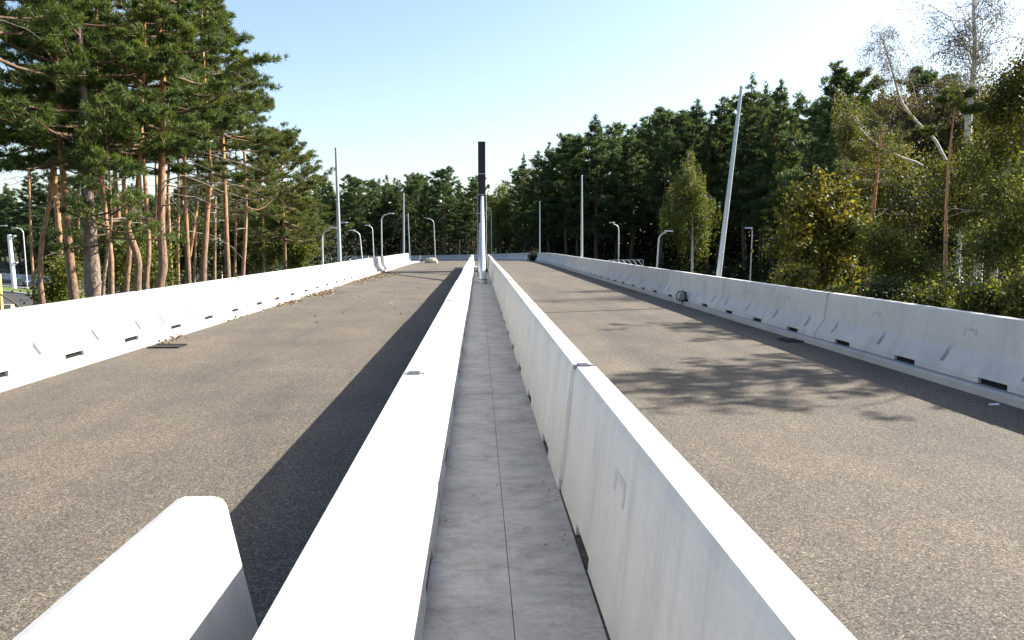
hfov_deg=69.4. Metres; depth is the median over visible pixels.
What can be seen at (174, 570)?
concrete barrier
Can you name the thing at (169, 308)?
concrete barrier
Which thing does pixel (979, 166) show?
birch tree
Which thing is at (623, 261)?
lattice frame
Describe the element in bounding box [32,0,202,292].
pine tree
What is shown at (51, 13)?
pine tree
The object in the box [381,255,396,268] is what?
concrete barrier
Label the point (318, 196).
pine tree
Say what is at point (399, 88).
sky
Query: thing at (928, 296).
shrub
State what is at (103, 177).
pine tree
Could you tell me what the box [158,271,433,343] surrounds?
leaf litter
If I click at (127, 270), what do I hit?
pine tree
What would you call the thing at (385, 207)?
pine tree
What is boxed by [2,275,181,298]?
verge
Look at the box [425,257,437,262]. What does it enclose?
rubble block
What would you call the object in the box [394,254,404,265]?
concrete barrier
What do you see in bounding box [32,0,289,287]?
pine tree
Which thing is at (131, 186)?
pine tree
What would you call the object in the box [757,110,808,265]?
pine tree
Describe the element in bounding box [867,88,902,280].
pine tree
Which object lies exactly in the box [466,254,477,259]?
concrete barrier
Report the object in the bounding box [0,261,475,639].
road
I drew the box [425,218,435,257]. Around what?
street lamp
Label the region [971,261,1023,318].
shrub
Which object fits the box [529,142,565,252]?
pine tree
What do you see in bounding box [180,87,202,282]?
pine tree
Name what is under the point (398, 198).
pine tree
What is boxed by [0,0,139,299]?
pine tree
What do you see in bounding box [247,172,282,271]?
pine tree
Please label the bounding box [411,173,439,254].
pine tree
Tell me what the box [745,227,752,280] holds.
street lamp
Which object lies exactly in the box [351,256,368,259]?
concrete barrier
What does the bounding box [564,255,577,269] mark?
concrete barrier
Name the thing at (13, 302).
fallen branch
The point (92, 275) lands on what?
pine tree
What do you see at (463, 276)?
concrete barrier
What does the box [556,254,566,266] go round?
concrete barrier
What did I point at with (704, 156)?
pine tree
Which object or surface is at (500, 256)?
concrete barrier
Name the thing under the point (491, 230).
street lamp
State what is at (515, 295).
concrete barrier
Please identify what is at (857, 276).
broadleaf tree
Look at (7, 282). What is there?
road
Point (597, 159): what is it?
pine tree
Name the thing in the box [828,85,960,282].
birch tree
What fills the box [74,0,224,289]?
pine tree
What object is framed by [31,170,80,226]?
pine tree
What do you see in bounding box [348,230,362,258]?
street lamp
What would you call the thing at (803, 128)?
pine tree
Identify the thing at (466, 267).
concrete barrier
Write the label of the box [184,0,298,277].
pine tree
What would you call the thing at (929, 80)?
pine tree
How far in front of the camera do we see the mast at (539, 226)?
95.47 m
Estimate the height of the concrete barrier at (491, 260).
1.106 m
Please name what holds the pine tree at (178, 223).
on the bank
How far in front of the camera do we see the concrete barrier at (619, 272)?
38.47 m
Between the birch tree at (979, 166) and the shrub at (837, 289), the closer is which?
the shrub at (837, 289)
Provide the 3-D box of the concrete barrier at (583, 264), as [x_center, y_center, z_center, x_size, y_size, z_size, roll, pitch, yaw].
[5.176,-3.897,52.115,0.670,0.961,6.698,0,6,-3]
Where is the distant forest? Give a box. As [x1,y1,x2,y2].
[0,88,1023,291]
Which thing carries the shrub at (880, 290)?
on the bank
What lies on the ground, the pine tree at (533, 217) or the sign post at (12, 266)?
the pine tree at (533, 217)
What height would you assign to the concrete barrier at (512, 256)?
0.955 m
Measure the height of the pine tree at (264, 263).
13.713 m
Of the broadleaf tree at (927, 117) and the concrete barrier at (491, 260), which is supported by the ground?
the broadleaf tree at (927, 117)
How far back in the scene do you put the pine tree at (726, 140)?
111.91 m
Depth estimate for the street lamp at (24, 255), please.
94.92 m
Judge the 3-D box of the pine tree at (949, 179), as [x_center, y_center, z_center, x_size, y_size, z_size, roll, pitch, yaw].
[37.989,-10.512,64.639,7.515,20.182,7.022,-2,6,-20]
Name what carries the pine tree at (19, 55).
on the bank
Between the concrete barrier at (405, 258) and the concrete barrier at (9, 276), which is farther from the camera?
the concrete barrier at (9, 276)
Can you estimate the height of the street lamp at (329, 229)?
7.302 m
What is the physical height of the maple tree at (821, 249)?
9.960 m
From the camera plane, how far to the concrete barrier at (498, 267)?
31.29 m
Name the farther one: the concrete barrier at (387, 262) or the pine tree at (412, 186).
the pine tree at (412, 186)
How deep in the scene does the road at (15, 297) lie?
78.08 m
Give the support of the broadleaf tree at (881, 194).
on the ground
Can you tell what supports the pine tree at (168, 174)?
on the bank
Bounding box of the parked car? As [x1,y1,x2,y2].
[16,275,37,285]
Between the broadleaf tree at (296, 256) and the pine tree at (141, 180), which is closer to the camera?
the pine tree at (141, 180)
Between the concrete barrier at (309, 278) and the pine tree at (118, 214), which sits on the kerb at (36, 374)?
the concrete barrier at (309, 278)
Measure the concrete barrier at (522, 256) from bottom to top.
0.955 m
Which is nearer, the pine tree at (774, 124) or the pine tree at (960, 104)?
the pine tree at (960, 104)
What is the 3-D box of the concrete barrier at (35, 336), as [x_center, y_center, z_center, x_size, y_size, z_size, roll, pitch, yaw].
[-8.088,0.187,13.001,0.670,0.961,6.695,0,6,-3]
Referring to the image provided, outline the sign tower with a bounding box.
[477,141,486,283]
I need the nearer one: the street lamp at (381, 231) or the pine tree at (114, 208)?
the pine tree at (114, 208)
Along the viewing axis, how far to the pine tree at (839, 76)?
64.91 m
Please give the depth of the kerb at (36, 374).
14.79 m
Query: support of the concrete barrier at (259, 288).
on the kerb at (36, 374)
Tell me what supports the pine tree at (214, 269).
on the bank
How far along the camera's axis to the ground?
149.54 m
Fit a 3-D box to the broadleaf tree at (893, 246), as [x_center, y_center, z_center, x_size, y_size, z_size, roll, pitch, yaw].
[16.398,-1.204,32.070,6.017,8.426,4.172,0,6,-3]
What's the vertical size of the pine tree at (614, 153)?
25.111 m
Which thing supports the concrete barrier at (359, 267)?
on the kerb at (36, 374)
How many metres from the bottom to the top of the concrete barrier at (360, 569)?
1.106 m
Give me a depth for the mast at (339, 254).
42.12 m
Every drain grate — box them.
[147,344,186,347]
[777,338,803,341]
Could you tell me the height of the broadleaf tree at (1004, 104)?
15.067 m
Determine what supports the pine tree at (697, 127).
on the ground
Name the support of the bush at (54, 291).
on the bank
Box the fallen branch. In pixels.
[0,294,19,307]
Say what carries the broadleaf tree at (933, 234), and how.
on the ground
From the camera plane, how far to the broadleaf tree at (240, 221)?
60.20 m
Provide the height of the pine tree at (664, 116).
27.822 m
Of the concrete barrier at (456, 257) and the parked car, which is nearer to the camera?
the parked car
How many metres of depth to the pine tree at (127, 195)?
21.59 m
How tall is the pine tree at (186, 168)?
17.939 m
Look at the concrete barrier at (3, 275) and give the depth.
121.58 m
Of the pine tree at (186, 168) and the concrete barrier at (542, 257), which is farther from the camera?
the concrete barrier at (542, 257)
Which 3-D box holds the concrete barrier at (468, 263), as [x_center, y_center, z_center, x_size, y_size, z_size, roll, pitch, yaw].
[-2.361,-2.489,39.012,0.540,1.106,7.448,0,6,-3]
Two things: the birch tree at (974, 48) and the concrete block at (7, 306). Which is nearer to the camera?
the birch tree at (974, 48)
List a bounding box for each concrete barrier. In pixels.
[0,273,8,278]
[0,291,154,376]
[6,274,21,279]
[12,496,257,639]
[140,277,246,333]
[234,269,299,307]
[252,374,439,639]
[292,265,331,292]
[323,261,354,283]
[350,259,370,276]
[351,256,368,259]
[366,257,383,272]
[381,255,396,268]
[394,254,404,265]
[402,253,410,263]
[403,301,460,504]
[410,255,420,259]
[420,255,436,259]
[437,255,451,259]
[444,280,466,358]
[451,255,466,259]
[458,270,470,318]
[462,265,471,295]
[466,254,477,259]
[466,261,472,284]
[468,258,473,276]
[489,258,494,276]
[490,261,497,286]
[493,264,502,297]
[494,253,506,259]
[497,270,512,315]
[503,280,531,356]
[505,253,517,259]
[516,253,526,259]
[516,299,593,489]
[539,253,545,261]
[544,253,551,261]
[549,253,558,263]
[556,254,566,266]
[561,366,856,639]
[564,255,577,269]
[575,257,590,272]
[587,259,608,277]
[604,261,633,284]
[628,265,668,293]
[662,270,724,309]
[716,278,832,336]
[815,293,1023,395]
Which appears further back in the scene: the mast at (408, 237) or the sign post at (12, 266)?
the mast at (408, 237)
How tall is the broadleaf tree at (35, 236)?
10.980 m
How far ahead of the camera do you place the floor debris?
9.64 m
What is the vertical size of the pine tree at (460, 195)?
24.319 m
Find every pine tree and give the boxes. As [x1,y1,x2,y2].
[0,0,106,91]
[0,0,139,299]
[0,0,145,281]
[0,0,213,297]
[0,1,120,304]
[0,183,24,252]
[2,69,37,304]
[2,170,55,275]
[12,0,201,292]
[18,0,247,290]
[25,0,157,294]
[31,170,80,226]
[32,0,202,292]
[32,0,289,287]
[41,89,189,295]
[72,176,109,224]
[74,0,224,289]
[77,183,81,296]
[85,69,104,283]
[101,39,146,292]
[113,12,153,286]
[116,183,144,235]
[124,2,208,285]
[130,0,234,283]
[147,83,157,288]
[152,26,217,284]
[154,0,268,281]
[170,13,243,283]
[180,56,313,275]
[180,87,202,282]
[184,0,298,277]
[200,51,232,279]
[200,193,221,231]
[217,88,262,276]
[218,126,353,269]
[240,148,280,272]
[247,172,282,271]
[306,187,330,239]
[318,180,340,251]
[331,174,379,255]
[356,178,391,254]
[374,181,399,255]
[385,179,411,251]
[390,178,434,255]
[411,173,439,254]
[422,165,467,254]
[450,179,473,254]
[455,176,486,253]
[508,152,543,252]
[511,149,562,252]
[526,132,607,254]
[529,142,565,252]
[557,132,602,256]
[561,113,633,258]
[597,128,659,263]
[601,130,636,261]
[633,105,698,268]
[650,98,726,265]
[668,95,756,272]
[689,112,730,274]
[710,70,769,278]
[730,79,782,281]
[736,78,793,283]
[751,89,814,263]
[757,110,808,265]
[775,58,891,204]
[775,100,839,287]
[813,103,921,293]
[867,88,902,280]
[896,65,965,247]
[912,78,989,284]
[935,133,970,283]
[961,96,1011,284]
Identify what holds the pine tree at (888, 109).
on the ground
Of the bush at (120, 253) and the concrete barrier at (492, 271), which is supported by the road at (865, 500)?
the concrete barrier at (492, 271)
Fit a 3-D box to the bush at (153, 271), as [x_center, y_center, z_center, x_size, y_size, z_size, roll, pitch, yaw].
[-16.801,-0.933,34.288,3.636,7.425,4.346,-4,7,-36]
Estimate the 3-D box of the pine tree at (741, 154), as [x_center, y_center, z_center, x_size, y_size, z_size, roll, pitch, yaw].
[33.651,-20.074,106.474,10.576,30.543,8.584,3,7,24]
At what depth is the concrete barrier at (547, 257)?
78.49 m
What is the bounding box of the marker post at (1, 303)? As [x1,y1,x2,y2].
[0,274,3,309]
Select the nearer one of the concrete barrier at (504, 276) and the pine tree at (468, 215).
the concrete barrier at (504, 276)
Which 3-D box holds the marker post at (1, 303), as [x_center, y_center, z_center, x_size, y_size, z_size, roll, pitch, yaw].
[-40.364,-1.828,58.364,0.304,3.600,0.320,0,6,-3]
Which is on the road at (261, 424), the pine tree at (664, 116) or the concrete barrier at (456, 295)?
the concrete barrier at (456, 295)
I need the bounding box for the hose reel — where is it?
[676,291,687,303]
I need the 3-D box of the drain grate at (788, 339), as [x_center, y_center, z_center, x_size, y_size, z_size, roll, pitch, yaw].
[6.229,0.441,16.294,0.620,0.026,0.480,0,6,-3]
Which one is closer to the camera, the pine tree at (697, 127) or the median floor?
the median floor
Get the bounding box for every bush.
[11,242,106,306]
[53,213,157,293]
[118,220,184,292]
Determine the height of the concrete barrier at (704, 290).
0.961 m
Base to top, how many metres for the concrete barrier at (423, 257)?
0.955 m
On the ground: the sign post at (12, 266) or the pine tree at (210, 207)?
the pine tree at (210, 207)
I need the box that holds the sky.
[0,0,1023,244]
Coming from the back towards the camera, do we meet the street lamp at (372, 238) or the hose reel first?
the street lamp at (372, 238)
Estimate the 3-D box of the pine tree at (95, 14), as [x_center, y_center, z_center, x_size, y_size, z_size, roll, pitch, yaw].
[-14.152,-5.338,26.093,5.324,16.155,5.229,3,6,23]
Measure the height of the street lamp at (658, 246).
7.360 m
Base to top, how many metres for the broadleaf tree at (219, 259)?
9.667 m
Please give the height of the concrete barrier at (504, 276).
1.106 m
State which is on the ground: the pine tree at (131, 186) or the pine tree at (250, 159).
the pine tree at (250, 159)
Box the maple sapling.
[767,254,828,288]
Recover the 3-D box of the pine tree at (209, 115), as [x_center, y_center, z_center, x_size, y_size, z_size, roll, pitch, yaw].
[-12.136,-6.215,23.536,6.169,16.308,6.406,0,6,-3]
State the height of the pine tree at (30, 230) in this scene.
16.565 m
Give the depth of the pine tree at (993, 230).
61.36 m
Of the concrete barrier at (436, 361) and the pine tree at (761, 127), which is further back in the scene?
the pine tree at (761, 127)
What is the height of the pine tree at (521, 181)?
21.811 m
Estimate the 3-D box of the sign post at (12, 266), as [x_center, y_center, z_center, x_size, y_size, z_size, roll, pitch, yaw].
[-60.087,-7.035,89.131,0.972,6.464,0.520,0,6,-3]
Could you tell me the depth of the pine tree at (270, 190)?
40.82 m
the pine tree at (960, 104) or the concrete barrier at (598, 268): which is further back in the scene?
the concrete barrier at (598, 268)
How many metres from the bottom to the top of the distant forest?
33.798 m
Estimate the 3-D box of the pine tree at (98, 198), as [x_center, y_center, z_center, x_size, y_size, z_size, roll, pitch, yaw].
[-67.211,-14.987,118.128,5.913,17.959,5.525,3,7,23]
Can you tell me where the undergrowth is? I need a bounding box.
[6,190,1022,288]
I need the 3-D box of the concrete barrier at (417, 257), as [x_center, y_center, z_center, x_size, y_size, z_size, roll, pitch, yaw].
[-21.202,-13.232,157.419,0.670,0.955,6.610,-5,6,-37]
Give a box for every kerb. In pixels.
[0,261,419,391]
[2,290,31,294]
[410,260,1023,408]
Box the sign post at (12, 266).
[7,235,17,287]
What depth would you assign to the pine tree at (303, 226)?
48.09 m
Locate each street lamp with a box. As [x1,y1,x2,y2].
[12,227,27,287]
[321,227,336,264]
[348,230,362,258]
[364,225,373,256]
[381,213,393,256]
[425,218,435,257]
[486,207,491,253]
[609,222,618,261]
[656,230,672,267]
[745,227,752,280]
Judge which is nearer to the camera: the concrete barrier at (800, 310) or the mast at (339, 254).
the concrete barrier at (800, 310)
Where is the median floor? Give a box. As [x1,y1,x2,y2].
[422,266,607,639]
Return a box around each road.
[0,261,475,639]
[2,280,130,294]
[2,292,50,307]
[347,260,1023,639]
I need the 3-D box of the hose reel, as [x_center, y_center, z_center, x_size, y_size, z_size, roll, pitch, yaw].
[5.889,-0.777,25.554,0.330,0.490,0.424,4,7,32]
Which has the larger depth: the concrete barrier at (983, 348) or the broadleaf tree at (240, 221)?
the broadleaf tree at (240, 221)
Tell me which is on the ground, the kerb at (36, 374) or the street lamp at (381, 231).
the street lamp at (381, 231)
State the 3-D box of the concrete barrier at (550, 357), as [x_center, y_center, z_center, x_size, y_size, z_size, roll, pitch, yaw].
[0.508,0.548,10.002,0.540,1.106,7.445,0,6,-3]
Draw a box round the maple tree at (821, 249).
[751,164,882,291]
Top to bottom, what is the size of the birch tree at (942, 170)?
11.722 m
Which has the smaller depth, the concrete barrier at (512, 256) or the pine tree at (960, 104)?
the pine tree at (960, 104)
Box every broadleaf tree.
[12,213,81,269]
[143,202,254,282]
[213,203,281,276]
[238,172,326,270]
[486,177,519,253]
[817,127,943,241]
[818,222,887,293]
[828,194,972,291]
[852,69,995,244]
[876,154,986,282]
[942,142,1023,282]
[951,33,1023,278]
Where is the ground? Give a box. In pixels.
[0,245,999,286]
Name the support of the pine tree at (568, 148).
on the ground
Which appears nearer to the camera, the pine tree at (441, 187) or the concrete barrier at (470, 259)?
the concrete barrier at (470, 259)
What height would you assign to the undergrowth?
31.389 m
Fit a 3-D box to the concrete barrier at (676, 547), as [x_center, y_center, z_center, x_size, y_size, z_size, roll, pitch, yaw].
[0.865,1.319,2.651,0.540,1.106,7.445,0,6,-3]
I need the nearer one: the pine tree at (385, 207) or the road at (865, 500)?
the road at (865, 500)
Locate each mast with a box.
[334,148,341,261]
[403,193,404,253]
[408,215,409,258]
[539,201,539,252]
[581,175,582,256]
[716,86,742,276]
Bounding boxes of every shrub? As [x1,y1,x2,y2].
[816,274,868,296]
[848,269,924,300]
[886,265,958,308]
[927,260,983,309]
[940,268,1009,315]
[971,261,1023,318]
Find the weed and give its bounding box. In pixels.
[525,248,537,260]
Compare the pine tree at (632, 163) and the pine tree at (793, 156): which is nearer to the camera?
the pine tree at (793, 156)
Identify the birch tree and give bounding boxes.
[657,146,721,273]
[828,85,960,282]
[848,22,960,265]
[875,0,1023,282]
[904,122,1014,281]
[937,94,1023,285]
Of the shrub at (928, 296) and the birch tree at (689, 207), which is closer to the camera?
the shrub at (928, 296)
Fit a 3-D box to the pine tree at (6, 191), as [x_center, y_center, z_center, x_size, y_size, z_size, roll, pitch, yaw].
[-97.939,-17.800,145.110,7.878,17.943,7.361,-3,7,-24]
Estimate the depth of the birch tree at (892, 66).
36.67 m
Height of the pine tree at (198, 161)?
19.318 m
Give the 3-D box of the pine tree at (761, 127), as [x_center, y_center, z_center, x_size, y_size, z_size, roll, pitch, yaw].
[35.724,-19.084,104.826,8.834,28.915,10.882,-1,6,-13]
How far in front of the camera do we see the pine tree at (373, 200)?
205.74 m
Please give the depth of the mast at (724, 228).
24.59 m
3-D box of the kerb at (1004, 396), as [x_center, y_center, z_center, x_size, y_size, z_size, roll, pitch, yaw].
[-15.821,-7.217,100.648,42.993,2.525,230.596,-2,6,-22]
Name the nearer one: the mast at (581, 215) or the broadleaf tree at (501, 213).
the mast at (581, 215)
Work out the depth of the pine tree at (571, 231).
119.98 m
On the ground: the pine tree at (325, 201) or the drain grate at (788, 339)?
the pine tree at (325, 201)
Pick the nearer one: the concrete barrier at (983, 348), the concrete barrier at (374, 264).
the concrete barrier at (983, 348)
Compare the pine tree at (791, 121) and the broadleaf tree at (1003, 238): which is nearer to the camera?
the broadleaf tree at (1003, 238)
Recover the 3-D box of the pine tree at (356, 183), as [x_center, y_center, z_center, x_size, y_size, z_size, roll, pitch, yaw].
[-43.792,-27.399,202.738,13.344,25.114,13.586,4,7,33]
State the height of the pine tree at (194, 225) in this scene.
20.242 m
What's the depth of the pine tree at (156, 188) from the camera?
36.76 m
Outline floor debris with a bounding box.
[444,290,589,610]
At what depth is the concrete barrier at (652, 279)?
31.77 m
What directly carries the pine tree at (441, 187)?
on the ground
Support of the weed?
on the kerb at (1004, 396)
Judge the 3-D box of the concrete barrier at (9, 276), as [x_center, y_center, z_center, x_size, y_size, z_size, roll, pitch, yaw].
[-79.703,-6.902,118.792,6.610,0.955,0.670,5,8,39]
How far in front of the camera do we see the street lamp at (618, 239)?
88.07 m
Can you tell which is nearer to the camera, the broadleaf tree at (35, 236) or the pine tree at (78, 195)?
the pine tree at (78, 195)
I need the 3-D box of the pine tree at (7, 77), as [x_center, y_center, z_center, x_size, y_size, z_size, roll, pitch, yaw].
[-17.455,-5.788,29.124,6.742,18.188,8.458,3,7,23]
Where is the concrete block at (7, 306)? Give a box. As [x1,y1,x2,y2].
[3,304,14,308]
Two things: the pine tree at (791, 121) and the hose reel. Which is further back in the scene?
the pine tree at (791, 121)
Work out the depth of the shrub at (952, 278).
22.64 m
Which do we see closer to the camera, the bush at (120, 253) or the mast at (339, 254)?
the bush at (120, 253)
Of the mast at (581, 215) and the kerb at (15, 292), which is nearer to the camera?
the mast at (581, 215)
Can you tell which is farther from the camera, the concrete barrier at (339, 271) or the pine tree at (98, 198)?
the pine tree at (98, 198)
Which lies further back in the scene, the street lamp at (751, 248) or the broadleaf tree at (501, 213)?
the broadleaf tree at (501, 213)
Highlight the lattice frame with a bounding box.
[608,260,643,265]
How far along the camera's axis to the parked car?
102.03 m
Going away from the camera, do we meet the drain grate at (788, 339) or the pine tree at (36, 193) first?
the drain grate at (788, 339)
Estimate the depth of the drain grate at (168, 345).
15.33 m
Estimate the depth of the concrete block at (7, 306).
64.04 m
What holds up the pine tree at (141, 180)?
on the ground
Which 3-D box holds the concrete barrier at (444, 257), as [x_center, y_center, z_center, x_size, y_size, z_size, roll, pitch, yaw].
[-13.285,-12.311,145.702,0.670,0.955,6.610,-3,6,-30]
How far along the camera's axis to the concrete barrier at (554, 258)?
71.94 m

